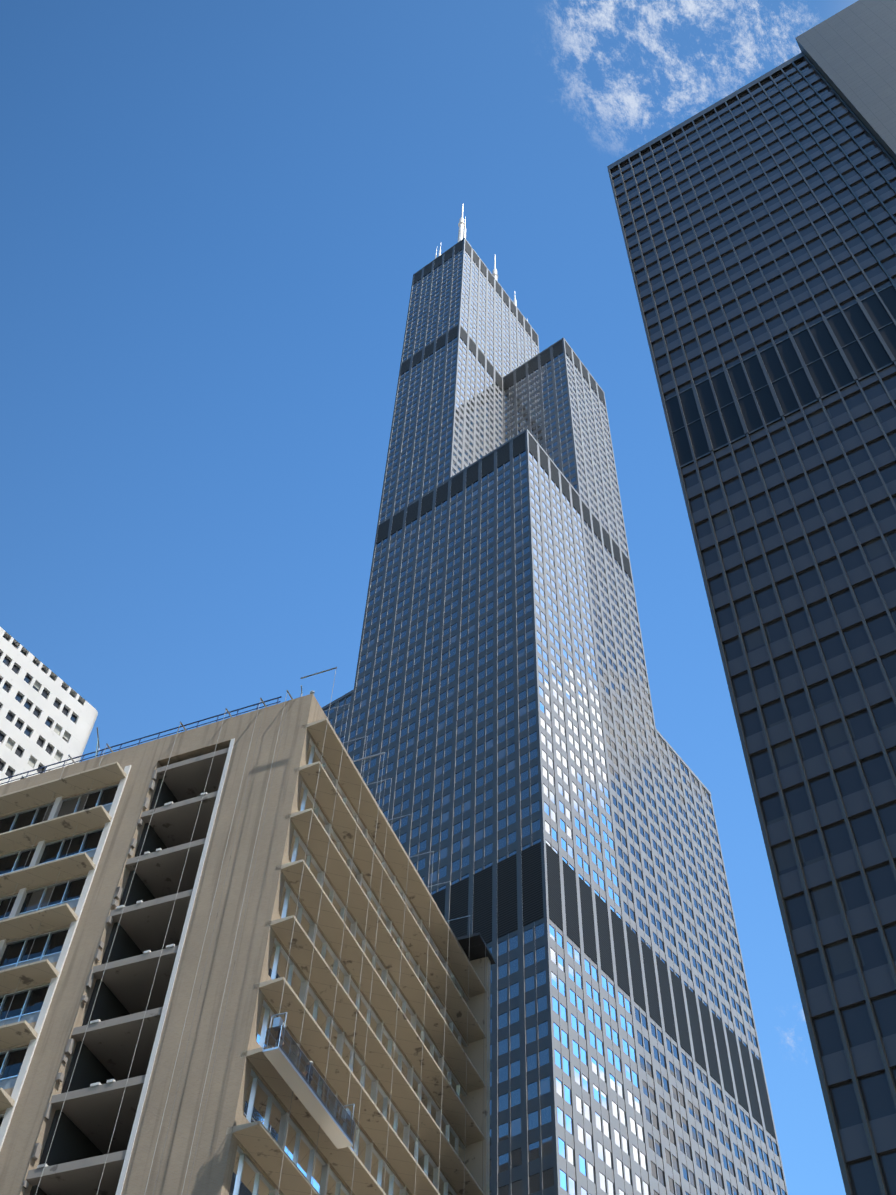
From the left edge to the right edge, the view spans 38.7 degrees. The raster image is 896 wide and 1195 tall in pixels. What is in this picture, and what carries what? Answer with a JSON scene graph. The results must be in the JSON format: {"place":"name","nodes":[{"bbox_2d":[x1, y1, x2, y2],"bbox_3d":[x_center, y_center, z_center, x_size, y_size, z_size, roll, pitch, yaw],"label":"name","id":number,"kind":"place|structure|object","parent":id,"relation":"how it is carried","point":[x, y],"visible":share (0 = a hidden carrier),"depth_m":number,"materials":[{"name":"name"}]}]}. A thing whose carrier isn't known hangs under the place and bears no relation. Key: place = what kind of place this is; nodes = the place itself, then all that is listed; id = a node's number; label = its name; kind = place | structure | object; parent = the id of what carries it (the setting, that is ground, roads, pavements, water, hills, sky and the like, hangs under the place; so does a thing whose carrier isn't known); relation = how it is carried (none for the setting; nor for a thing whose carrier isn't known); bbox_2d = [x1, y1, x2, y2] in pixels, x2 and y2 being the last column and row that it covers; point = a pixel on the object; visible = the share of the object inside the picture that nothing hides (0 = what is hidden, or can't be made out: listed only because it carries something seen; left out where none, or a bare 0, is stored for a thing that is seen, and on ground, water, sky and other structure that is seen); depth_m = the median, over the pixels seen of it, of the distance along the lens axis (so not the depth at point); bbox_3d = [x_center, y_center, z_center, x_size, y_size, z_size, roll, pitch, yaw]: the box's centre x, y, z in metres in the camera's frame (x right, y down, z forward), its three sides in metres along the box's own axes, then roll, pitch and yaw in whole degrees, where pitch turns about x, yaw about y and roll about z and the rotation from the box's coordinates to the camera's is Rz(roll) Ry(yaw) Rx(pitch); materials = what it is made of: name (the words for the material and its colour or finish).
{"place":"outdoors","nodes":[
{"label":"outdoors","id":0,"kind":"place"},
{"bbox_2d":[0,667,495,1194],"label":"apartment building","id":1,"kind":"structure","parent":0,"point":[236,957],"depth_m":67.94,"materials":[{"name":"concrete"}]},
{"bbox_2d":[0,0,857,1194],"label":"sky","id":2,"kind":"structure","parent":0,"point":[218,218],"materials":[{"name":"blue"}]},
{"bbox_2d":[322,238,787,1194],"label":"skyscraper","id":3,"kind":"structure","parent":0,"point":[550,792],"depth_m":233.90,"materials":[{"name":"grey glass"}]},
{"bbox_2d":[435,204,527,320],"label":"antennas","id":4,"kind":"object","parent":3,"relation":"on","point":[462,230],"visible":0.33,"depth_m":502.32,"materials":[{"name":"white metal"}]},
{"bbox_3d":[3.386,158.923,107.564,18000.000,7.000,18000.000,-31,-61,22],"label":"ground","id":5,"kind":"structure","parent":0,"visible":0},
{"bbox_2d":[0,627,97,785],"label":"white building","id":6,"kind":"structure","parent":5,"relation":"on","point":[48,716],"depth_m":168.52,"materials":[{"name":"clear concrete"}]},
{"bbox_2d":[607,0,895,1194],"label":"skyscraper","id":7,"kind":"structure","parent":5,"relation":"on","point":[757,216],"depth_m":96.38,"materials":[{"name":"black glass"}]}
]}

